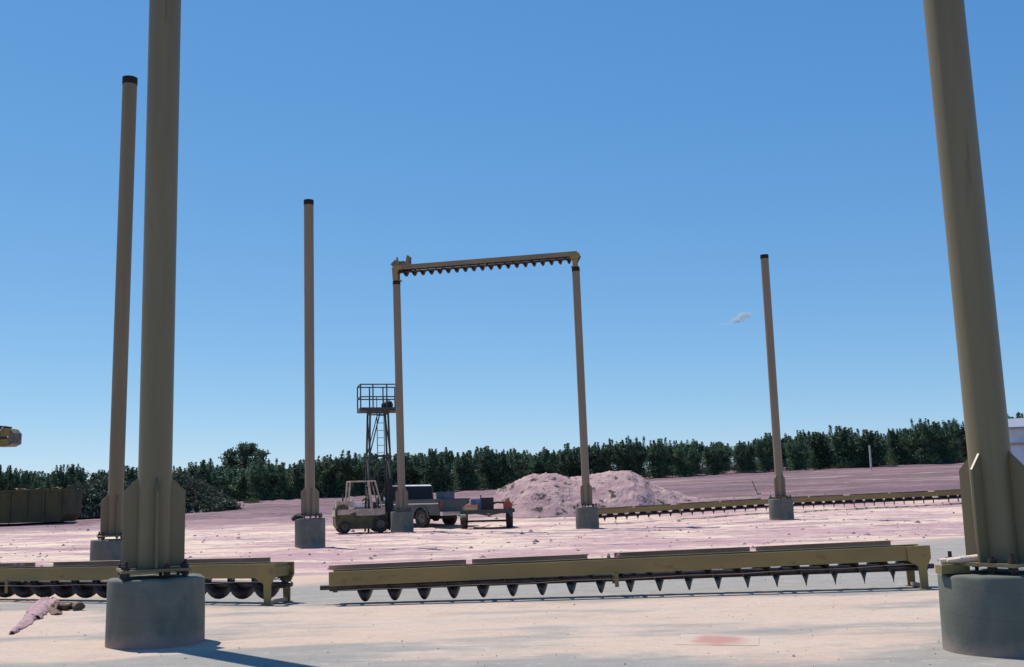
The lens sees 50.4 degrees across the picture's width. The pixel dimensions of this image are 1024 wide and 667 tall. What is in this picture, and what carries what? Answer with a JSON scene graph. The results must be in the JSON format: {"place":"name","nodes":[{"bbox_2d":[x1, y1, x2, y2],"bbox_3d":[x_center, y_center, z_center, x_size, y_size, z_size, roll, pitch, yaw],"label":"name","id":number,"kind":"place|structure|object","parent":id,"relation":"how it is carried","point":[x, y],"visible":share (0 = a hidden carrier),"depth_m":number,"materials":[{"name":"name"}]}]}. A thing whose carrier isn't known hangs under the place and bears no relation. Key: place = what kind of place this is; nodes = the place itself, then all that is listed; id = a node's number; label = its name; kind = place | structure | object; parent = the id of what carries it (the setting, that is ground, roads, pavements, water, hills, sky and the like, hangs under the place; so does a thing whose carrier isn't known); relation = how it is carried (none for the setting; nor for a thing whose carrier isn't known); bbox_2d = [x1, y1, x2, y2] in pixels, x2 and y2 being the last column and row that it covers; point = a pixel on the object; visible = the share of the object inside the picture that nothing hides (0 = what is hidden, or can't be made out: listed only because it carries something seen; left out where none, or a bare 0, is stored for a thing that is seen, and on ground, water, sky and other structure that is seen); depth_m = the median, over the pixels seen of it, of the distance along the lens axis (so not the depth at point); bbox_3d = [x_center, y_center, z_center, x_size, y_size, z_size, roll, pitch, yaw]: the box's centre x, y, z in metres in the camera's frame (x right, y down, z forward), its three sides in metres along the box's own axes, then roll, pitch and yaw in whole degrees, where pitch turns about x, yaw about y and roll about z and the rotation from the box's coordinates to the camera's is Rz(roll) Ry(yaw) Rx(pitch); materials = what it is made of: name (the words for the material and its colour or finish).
{"place":"outdoors","nodes":[
{"label":"outdoors","id":0,"kind":"place"},
{"bbox_2d":[0,459,964,595],"bbox_3d":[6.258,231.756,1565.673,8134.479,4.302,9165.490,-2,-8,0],"label":"ground","id":1,"kind":"structure","parent":0,"point":[629,533],"depth_m":40.00,"materials":[{"name":"soil"}]},
{"bbox_2d":[0,426,21,446],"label":"loader","id":2,"kind":"object","parent":1,"relation":"on","point":[10,437],"visible":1,"depth_m":19.82,"materials":[{"name":"yellow"}]},
{"bbox_2d":[0,464,24,489],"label":"orchard tree","id":3,"kind":"object","parent":1,"relation":"on","point":[9,474],"visible":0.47,"depth_m":94.53,"materials":[{"name":"green plant"}]},
{"bbox_2d":[9,470,44,489],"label":"orchard tree","id":4,"kind":"object","parent":1,"relation":"on","point":[26,479],"visible":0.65,"depth_m":93.94,"materials":[{"name":"green plant"}]},
{"bbox_2d":[26,471,53,488],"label":"orchard tree","id":5,"kind":"object","parent":1,"relation":"on","point":[42,477],"visible":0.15,"depth_m":97.72,"materials":[{"name":"green plant"}]},
{"bbox_2d":[0,489,81,522],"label":"rusty bin","id":6,"kind":"object","parent":1,"relation":"on","point":[39,505],"visible":1,"depth_m":60.28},
{"bbox_2d":[38,471,66,488],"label":"orchard tree","id":7,"kind":"object","parent":1,"relation":"on","point":[52,479],"visible":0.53,"depth_m":93.42,"materials":[{"name":"green plant"}]},
{"bbox_2d":[49,464,89,488],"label":"orchard tree","id":8,"kind":"object","parent":1,"relation":"on","point":[77,475],"visible":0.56,"depth_m":94.52,"materials":[{"name":"green plant"}]},
{"bbox_2d":[63,475,134,517],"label":"brush pile","id":9,"kind":"object","parent":1,"relation":"on","point":[94,492],"visible":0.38,"depth_m":67.31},
{"bbox_2d":[90,470,108,480],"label":"orchard tree","id":10,"kind":"object","parent":1,"relation":"on","point":[101,475],"visible":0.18,"depth_m":93.71,"materials":[{"name":"green plant"}]},
{"bbox_2d":[89,75,137,565],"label":"steel column","id":11,"kind":"structure","parent":1,"relation":"on","point":[102,548],"depth_m":21.74,"materials":[{"name":"metal"}]},
{"bbox_2d":[124,465,137,480],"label":"orchard tree","id":12,"kind":"object","parent":1,"relation":"on","point":[131,473],"visible":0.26,"depth_m":92.77,"materials":[{"name":"green plant"}]},
{"bbox_2d":[173,466,191,475],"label":"orchard tree","id":13,"kind":"object","parent":1,"relation":"on","point":[184,471],"visible":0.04,"depth_m":93.65,"materials":[{"name":"green plant"}]},
{"bbox_2d":[186,458,217,486],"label":"orchard tree","id":14,"kind":"object","parent":1,"relation":"on","point":[203,470],"visible":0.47,"depth_m":94.66,"materials":[{"name":"green plant"}]},
{"bbox_2d":[172,470,244,513],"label":"brush pile","id":15,"kind":"object","parent":1,"relation":"on","point":[202,497],"visible":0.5,"depth_m":69.94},
{"bbox_2d":[205,465,237,497],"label":"orchard tree","id":16,"kind":"object","parent":1,"relation":"on","point":[222,469],"visible":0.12,"depth_m":99.11,"materials":[{"name":"green plant"}]},
{"bbox_2d":[211,469,254,501],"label":"orchard tree","id":17,"kind":"object","parent":1,"relation":"on","point":[235,489],"visible":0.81,"depth_m":93.98,"materials":[{"name":"green plant"}]},
{"bbox_2d":[218,441,270,471],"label":"shade tree","id":18,"kind":"object","parent":1,"relation":"on","point":[242,452],"visible":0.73,"depth_m":163.06,"materials":[{"name":"green plant"}]},
{"bbox_2d":[229,466,259,499],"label":"orchard tree","id":19,"kind":"object","parent":1,"relation":"on","point":[249,494],"visible":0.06,"depth_m":98.02,"materials":[{"name":"green plant"}]},
{"bbox_2d":[241,497,262,502],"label":"weed clump","id":20,"kind":"object","parent":1,"relation":"on","point":[251,500],"visible":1,"depth_m":83.38,"materials":[{"name":"green plant"}]},
{"bbox_2d":[244,458,280,500],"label":"orchard tree","id":21,"kind":"object","parent":1,"relation":"on","point":[260,472],"visible":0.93,"depth_m":93.26,"materials":[{"name":"green plant"}]},
{"bbox_2d":[268,462,304,499],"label":"orchard tree","id":22,"kind":"object","parent":1,"relation":"on","point":[282,486],"visible":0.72,"depth_m":93.10,"materials":[{"name":"green plant"}]},
{"bbox_2d":[295,199,324,548],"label":"steel column","id":23,"kind":"structure","parent":1,"relation":"on","point":[309,532],"depth_m":31.41,"materials":[{"name":"metal"}]},
{"bbox_2d":[291,513,300,520],"bbox_3d":[-6.124,5.236,31.014,0.352,0.224,0.303,-2,-8,0],"label":"dark rag","id":24,"kind":"object","parent":23,"relation":"on","point":[295,516],"visible":1,"depth_m":30.90,"materials":[{"name":"black"}]},
{"bbox_2d":[287,460,335,498],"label":"orchard tree","id":25,"kind":"object","parent":1,"relation":"on","point":[295,472],"visible":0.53,"depth_m":92.53,"materials":[{"name":"green plant"}]},
{"bbox_2d":[315,449,359,496],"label":"orchard tree","id":26,"kind":"object","parent":1,"relation":"on","point":[342,466],"visible":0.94,"depth_m":92.54,"materials":[{"name":"green plant"}]},
{"bbox_2d":[348,452,376,495],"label":"orchard tree","id":27,"kind":"object","parent":1,"relation":"on","point":[359,474],"visible":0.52,"depth_m":93.83,"materials":[{"name":"green plant"}]},
{"bbox_2d":[352,453,383,493],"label":"orchard tree","id":28,"kind":"object","parent":1,"relation":"on","point":[359,456],"visible":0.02,"depth_m":99.02,"materials":[{"name":"green plant"}]},
{"bbox_2d":[332,479,417,533],"bbox_3d":[-5.413,6.818,43.109,3.285,2.070,1.133,1,-9,-16],"label":"forklift","id":29,"kind":"object","parent":1,"relation":"on","point":[374,517],"visible":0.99,"depth_m":42.49,"materials":[{"name":"tan paint"},{"name":"rubber"},{"name":"dark metal"}]},
{"bbox_2d":[357,384,395,531],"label":"platform tower","id":30,"kind":"structure","parent":1,"relation":"on","point":[383,411],"depth_m":44.01,"materials":[{"name":"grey metal"}]},
{"bbox_2d":[381,400,392,406],"bbox_3d":[-5.113,2.893,44.583,0.483,0.342,0.441,-2,-8,0],"label":"tool bag","id":31,"kind":"object","parent":30,"relation":"on","point":[390,403],"visible":0.6,"depth_m":44.44,"materials":[{"name":"black"}]},
{"bbox_2d":[370,456,397,494],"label":"orchard tree","id":32,"kind":"object","parent":1,"relation":"on","point":[381,479],"visible":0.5,"depth_m":92.82,"materials":[{"name":"green plant"}]},
{"bbox_2d":[388,453,413,483],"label":"orchard tree","id":33,"kind":"object","parent":1,"relation":"on","point":[394,456],"visible":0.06,"depth_m":99.09,"materials":[{"name":"green plant"}]},
{"bbox_2d":[391,280,413,532],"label":"steel column","id":34,"kind":"structure","parent":1,"relation":"on","point":[402,521],"depth_m":42.58,"materials":[{"name":"metal"}]},
{"bbox_2d":[391,251,580,281],"bbox_3d":[-1.095,-2.846,43.143,7.654,1.020,0.422,-4,-9,9],"label":"steel crossbeam","id":35,"kind":"object","parent":34,"relation":"on","point":[407,267],"visible":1,"depth_m":43.07,"materials":[{"name":"metal"}]},
{"bbox_2d":[395,452,423,484],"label":"orchard tree","id":36,"kind":"object","parent":1,"relation":"on","point":[413,465],"visible":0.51,"depth_m":94.33,"materials":[{"name":"green plant"}]},
{"bbox_2d":[354,485,469,526],"bbox_3d":[-4.423,7.555,47.750,5.610,1.812,2.156,-9,-11,39],"label":"pickup truck","id":37,"kind":"object","parent":1,"relation":"on","point":[425,506],"visible":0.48,"depth_m":46.22,"materials":[{"name":"paint"}]},
{"bbox_2d":[435,492,454,499],"bbox_3d":[-2.832,7.127,46.316,0.540,0.780,0.640,-9,-11,39],"label":"tool box","id":38,"kind":"object","parent":37,"relation":"in","point":[445,495],"visible":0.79,"depth_m":46.14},
{"bbox_2d":[417,447,455,491],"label":"orchard tree","id":39,"kind":"object","parent":1,"relation":"on","point":[434,480],"visible":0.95,"depth_m":92.75,"materials":[{"name":"green plant"}]},
{"bbox_2d":[436,454,464,489],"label":"orchard tree","id":40,"kind":"object","parent":1,"relation":"on","point":[452,473],"visible":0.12,"depth_m":97.94,"materials":[{"name":"green plant"}]},
{"bbox_2d":[451,449,483,490],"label":"orchard tree","id":41,"kind":"object","parent":1,"relation":"on","point":[465,469],"visible":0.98,"depth_m":93.67,"materials":[{"name":"green plant"}]},
{"bbox_2d":[0,487,954,666],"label":"dirt clods","id":42,"kind":"object","parent":1,"relation":"on","point":[535,540],"visible":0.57,"depth_m":30.16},
{"bbox_2d":[472,446,501,488],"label":"orchard tree","id":43,"kind":"object","parent":1,"relation":"on","point":[479,470],"visible":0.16,"depth_m":98.81,"materials":[{"name":"green plant"}]},
{"bbox_2d":[460,508,514,528],"bbox_3d":[-0.992,7.691,45.377,2.188,0.830,3.637,-2,-8,2],"label":"utility trailer","id":44,"kind":"object","parent":1,"relation":"on","point":[464,520],"visible":0.98,"depth_m":44.43,"materials":[{"name":"metal"}]},
{"bbox_2d":[464,505,477,509],"bbox_3d":[-1.640,7.061,43.877,0.520,0.290,0.360,-2,-8,2],"label":"tool crate","id":45,"kind":"object","parent":44,"relation":"on","point":[471,507],"visible":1,"depth_m":43.72,"materials":[{"name":"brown wood"}]},
{"bbox_2d":[471,495,493,509],"bbox_3d":[-1.218,6.971,44.679,0.910,0.680,0.631,-2,-8,2],"label":"welding machine","id":46,"kind":"object","parent":44,"relation":"on","point":[484,503],"visible":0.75,"depth_m":44.38,"materials":[{"name":"blue"}]},
{"bbox_2d":[502,500,511,508],"bbox_3d":[-0.211,6.874,43.903,0.431,0.370,0.260,-2,-8,2],"label":"gas can","id":47,"kind":"object","parent":44,"relation":"on","point":[507,504],"visible":1,"depth_m":43.77,"materials":[{"name":"red plastic"}]},
{"bbox_2d":[477,445,509,489],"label":"orchard tree","id":48,"kind":"object","parent":1,"relation":"on","point":[488,461],"visible":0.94,"depth_m":94.45,"materials":[{"name":"green plant"}]},
{"bbox_2d":[0,537,1023,666],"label":"concrete slab","id":49,"kind":"structure","parent":1,"relation":"on","point":[612,625],"depth_m":9.98,"materials":[{"name":"concrete"}]},
{"bbox_2d":[9,597,62,633],"bbox_3d":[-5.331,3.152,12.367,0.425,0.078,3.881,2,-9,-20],"label":"discarded rag","id":50,"kind":"object","parent":49,"relation":"on","point":[40,608],"visible":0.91,"depth_m":12.36,"materials":[{"name":"pink fabric"}]},
{"bbox_2d":[51,599,84,609],"bbox_3d":[-5.377,3.263,13.142,0.354,0.090,1.137,3,-9,-26],"label":"leather glove","id":51,"kind":"object","parent":49,"relation":"on","point":[57,603],"visible":0.98,"depth_m":12.79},
{"bbox_2d":[0,557,293,605],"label":"steel crossbeam","id":52,"kind":"object","parent":49,"relation":"on","point":[81,579],"visible":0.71,"depth_m":13.72,"materials":[{"name":"metal"}]},
{"bbox_2d":[105,0,204,649],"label":"steel column","id":53,"kind":"structure","parent":49,"relation":"on","point":[166,609],"depth_m":9.76,"materials":[{"name":"metal"}]},
{"bbox_2d":[320,540,933,601],"bbox_3d":[1.368,2.857,12.797,7.226,0.552,0.472,-2,-8,-1],"label":"steel crossbeam","id":54,"kind":"object","parent":49,"relation":"on","point":[483,575],"visible":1,"depth_m":12.68,"materials":[{"name":"metal"}]},
{"bbox_2d":[675,634,759,645],"bbox_3d":[1.669,2.478,8.802,0.680,0.009,0.644,-4,-9,16],"label":"concrete patch","id":55,"kind":"object","parent":49,"relation":"on","point":[700,639],"visible":1,"depth_m":8.75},
{"bbox_2d":[923,0,1023,658],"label":"steel column","id":56,"kind":"structure","parent":49,"relation":"on","point":[981,612],"depth_m":8.08,"materials":[{"name":"metal"}]},
{"bbox_2d":[935,564,969,573],"bbox_3d":[3.219,1.720,7.951,0.220,0.060,0.090,0,-9,-8],"label":"wood block","id":57,"kind":"object","parent":56,"relation":"on","point":[948,569],"depth_m":7.91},
{"bbox_2d":[937,554,977,562],"bbox_3d":[3.262,1.645,7.939,0.296,0.062,0.109,-2,-8,0],"label":"pale glove","id":58,"kind":"object","parent":57,"relation":"on","point":[968,558],"visible":0.93,"depth_m":7.91,"materials":[{"name":"fabric"}]},
{"bbox_2d":[502,450,530,485],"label":"orchard tree","id":59,"kind":"object","parent":1,"relation":"on","point":[512,453],"visible":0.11,"depth_m":98.30,"materials":[{"name":"green plant"}]},
{"bbox_2d":[501,452,542,484],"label":"orchard tree","id":60,"kind":"object","parent":1,"relation":"on","point":[532,463],"visible":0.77,"depth_m":93.68,"materials":[{"name":"green plant"}]},
{"bbox_2d":[522,450,540,472],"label":"orchard tree","id":61,"kind":"object","parent":1,"relation":"on","point":[527,452],"visible":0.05,"depth_m":105.19,"materials":[{"name":"green plant"}]},
{"bbox_2d":[534,446,566,475],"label":"orchard tree","id":62,"kind":"object","parent":1,"relation":"on","point":[555,461],"visible":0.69,"depth_m":94.09,"materials":[{"name":"green plant"}]},
{"bbox_2d":[534,451,566,475],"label":"orchard tree","id":63,"kind":"object","parent":1,"relation":"on","point":[547,460],"visible":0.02,"depth_m":98.07,"materials":[{"name":"green plant"}]},
{"bbox_2d":[558,443,589,472],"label":"orchard tree","id":64,"kind":"object","parent":1,"relation":"on","point":[566,447],"visible":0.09,"depth_m":99.24,"materials":[{"name":"green plant"}]},
{"bbox_2d":[562,447,590,476],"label":"orchard tree","id":65,"kind":"object","parent":1,"relation":"on","point":[573,455],"visible":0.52,"depth_m":94.80,"materials":[{"name":"green plant"}]},
{"bbox_2d":[572,267,598,528],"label":"steel column","id":66,"kind":"structure","parent":1,"relation":"on","point":[587,517],"depth_m":41.50,"materials":[{"name":"metal"}]},
{"bbox_2d":[488,470,706,517],"bbox_3d":[5.029,7.819,52.400,12.464,2.449,7.200,-2,-8,0],"label":"dirt mound","id":67,"kind":"object","parent":1,"relation":"on","point":[546,495],"visible":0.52,"depth_m":50.95,"materials":[{"name":"soil"}]},
{"bbox_2d":[588,438,620,474],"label":"orchard tree","id":68,"kind":"object","parent":1,"relation":"on","point":[597,464],"visible":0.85,"depth_m":93.81,"materials":[{"name":"green plant"}]},
{"bbox_2d":[588,444,621,470],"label":"orchard tree","id":69,"kind":"object","parent":1,"relation":"on","point":[610,463],"visible":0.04,"depth_m":98.55,"materials":[{"name":"green plant"}]},
{"bbox_2d":[614,441,649,475],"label":"orchard tree","id":70,"kind":"object","parent":1,"relation":"on","point":[631,457],"visible":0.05,"depth_m":99.52,"materials":[{"name":"green plant"}]},
{"bbox_2d":[614,435,651,478],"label":"orchard tree","id":71,"kind":"object","parent":1,"relation":"on","point":[634,463],"visible":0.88,"depth_m":93.61,"materials":[{"name":"green plant"}]},
{"bbox_2d":[642,437,674,478],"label":"orchard tree","id":72,"kind":"object","parent":1,"relation":"on","point":[659,464],"visible":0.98,"depth_m":94.65,"materials":[{"name":"green plant"}]},
{"bbox_2d":[653,440,682,474],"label":"orchard tree","id":73,"kind":"object","parent":1,"relation":"on","point":[669,453],"visible":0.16,"depth_m":98.89,"materials":[{"name":"green plant"}]},
{"bbox_2d":[598,498,768,520],"bbox_3d":[7.182,7.410,45.759,8.130,0.565,0.403,-1,-8,-12],"label":"steel crossbeam","id":74,"kind":"object","parent":1,"relation":"on","point":[687,507],"visible":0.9,"depth_m":45.68,"materials":[{"name":"metal"}]},
{"bbox_2d":[669,441,700,476],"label":"orchard tree","id":75,"kind":"object","parent":1,"relation":"on","point":[684,465],"visible":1,"depth_m":94.71,"materials":[{"name":"green plant"}]},
{"bbox_2d":[669,439,705,474],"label":"orchard tree","id":76,"kind":"object","parent":1,"relation":"on","point":[700,450],"visible":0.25,"depth_m":97.87,"materials":[{"name":"green plant"}]},
{"bbox_2d":[701,441,731,474],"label":"orchard tree","id":77,"kind":"object","parent":1,"relation":"on","point":[713,463],"visible":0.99,"depth_m":94.19,"materials":[{"name":"green plant"}]},
{"bbox_2d":[701,441,733,470],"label":"orchard tree","id":78,"kind":"object","parent":1,"relation":"on","point":[726,459],"visible":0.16,"depth_m":99.69,"materials":[{"name":"green plant"}]},
{"bbox_2d":[710,442,733,467],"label":"orchard tree","id":79,"kind":"object","parent":1,"relation":"on","point":[725,457],"visible":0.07,"depth_m":104.95,"materials":[{"name":"green plant"}]},
{"bbox_2d":[728,440,760,472],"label":"orchard tree","id":80,"kind":"object","parent":1,"relation":"on","point":[745,463],"visible":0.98,"depth_m":93.46,"materials":[{"name":"green plant"}]},
{"bbox_2d":[729,439,764,470],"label":"orchard tree","id":81,"kind":"object","parent":1,"relation":"on","point":[741,459],"visible":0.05,"depth_m":98.29,"materials":[{"name":"green plant"}]},
{"bbox_2d":[751,433,784,471],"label":"orchard tree","id":82,"kind":"object","parent":1,"relation":"on","point":[766,461],"visible":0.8,"depth_m":94.38,"materials":[{"name":"green plant"}]},
{"bbox_2d":[752,432,788,468],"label":"orchard tree","id":83,"kind":"object","parent":1,"relation":"on","point":[784,450],"visible":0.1,"depth_m":98.12,"materials":[{"name":"green plant"}]},
{"bbox_2d":[760,254,793,519],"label":"steel column","id":84,"kind":"structure","parent":1,"relation":"on","point":[781,509],"depth_m":40.25,"materials":[{"name":"metal"}]},
{"bbox_2d":[783,437,815,470],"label":"orchard tree","id":85,"kind":"object","parent":1,"relation":"on","point":[797,460],"visible":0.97,"depth_m":93.03,"materials":[{"name":"green plant"}]},
{"bbox_2d":[784,429,822,468],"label":"orchard tree","id":86,"kind":"object","parent":1,"relation":"on","point":[800,435],"visible":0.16,"depth_m":98.83,"materials":[{"name":"green plant"}]},
{"bbox_2d":[806,431,834,469],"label":"orchard tree","id":87,"kind":"object","parent":1,"relation":"on","point":[819,446],"visible":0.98,"depth_m":94.31,"materials":[{"name":"green plant"}]},
{"bbox_2d":[824,429,847,466],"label":"orchard tree","id":88,"kind":"object","parent":1,"relation":"on","point":[831,446],"visible":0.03,"depth_m":99.40,"materials":[{"name":"green plant"}]},
{"bbox_2d":[830,461,855,467],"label":"weed clump","id":89,"kind":"object","parent":1,"relation":"on","point":[842,465],"visible":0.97,"depth_m":92.63,"materials":[{"name":"green plant"}]},
{"bbox_2d":[822,425,865,468],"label":"orchard tree","id":90,"kind":"object","parent":1,"relation":"on","point":[849,441],"visible":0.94,"depth_m":93.73,"materials":[{"name":"green plant"}]},
{"bbox_2d":[768,491,938,508],"bbox_3d":[14.963,7.271,47.421,8.130,0.565,0.403,-1,-8,-12],"label":"steel crossbeam","id":91,"kind":"object","parent":1,"relation":"on","point":[858,498],"visible":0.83,"depth_m":47.41,"materials":[{"name":"metal"}]},
{"bbox_2d":[869,445,871,469],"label":"white post","id":92,"kind":"object","parent":1,"relation":"on","point":[870,457],"visible":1,"depth_m":89.32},
{"bbox_2d":[853,428,890,466],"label":"orchard tree","id":93,"kind":"object","parent":1,"relation":"on","point":[873,441],"visible":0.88,"depth_m":93.46,"materials":[{"name":"green plant"}]},
{"bbox_2d":[877,433,898,464],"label":"orchard tree","id":94,"kind":"object","parent":1,"relation":"on","point":[885,452],"visible":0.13,"depth_m":98.45,"materials":[{"name":"green plant"}]},
{"bbox_2d":[882,428,917,464],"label":"orchard tree","id":95,"kind":"object","parent":1,"relation":"on","point":[893,439],"visible":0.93,"depth_m":94.75,"materials":[{"name":"green plant"}]},
{"bbox_2d":[902,429,922,463],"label":"orchard tree","id":96,"kind":"object","parent":1,"relation":"on","point":[903,431],"visible":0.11,"depth_m":98.10,"materials":[{"name":"green plant"}]},
{"bbox_2d":[906,418,945,463],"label":"orchard tree","id":97,"kind":"object","parent":1,"relation":"on","point":[926,450],"visible":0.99,"depth_m":93.31,"materials":[{"name":"green plant"}]},
{"bbox_2d":[932,418,961,461],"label":"orchard tree","id":98,"kind":"object","parent":1,"relation":"on","point":[945,425],"visible":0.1,"depth_m":98.33,"materials":[{"name":"green plant"}]},
{"bbox_2d":[928,420,966,462],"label":"orchard tree","id":99,"kind":"object","parent":1,"relation":"on","point":[946,437],"visible":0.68,"depth_m":93.91,"materials":[{"name":"green plant"}]},
{"bbox_2d":[934,489,960,501],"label":"beam","id":100,"kind":"structure","parent":1,"relation":"on","point":[951,493],"depth_m":48.27,"materials":[{"name":"metal"}]},
{"bbox_2d":[951,421,967,462],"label":"orchard tree","id":101,"kind":"object","parent":1,"relation":"on","point":[963,447],"visible":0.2,"depth_m":95.63,"materials":[{"name":"green plant"}]},
{"bbox_2d":[1008,418,1023,464],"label":"white shed","id":102,"kind":"structure","parent":1,"relation":"on","point":[1016,429],"depth_m":71.33,"materials":[{"name":"metal"}]},
{"bbox_2d":[0,0,1023,481],"label":"sky","id":103,"kind":"structure","parent":0,"point":[672,146],"materials":[{"name":"blue"}]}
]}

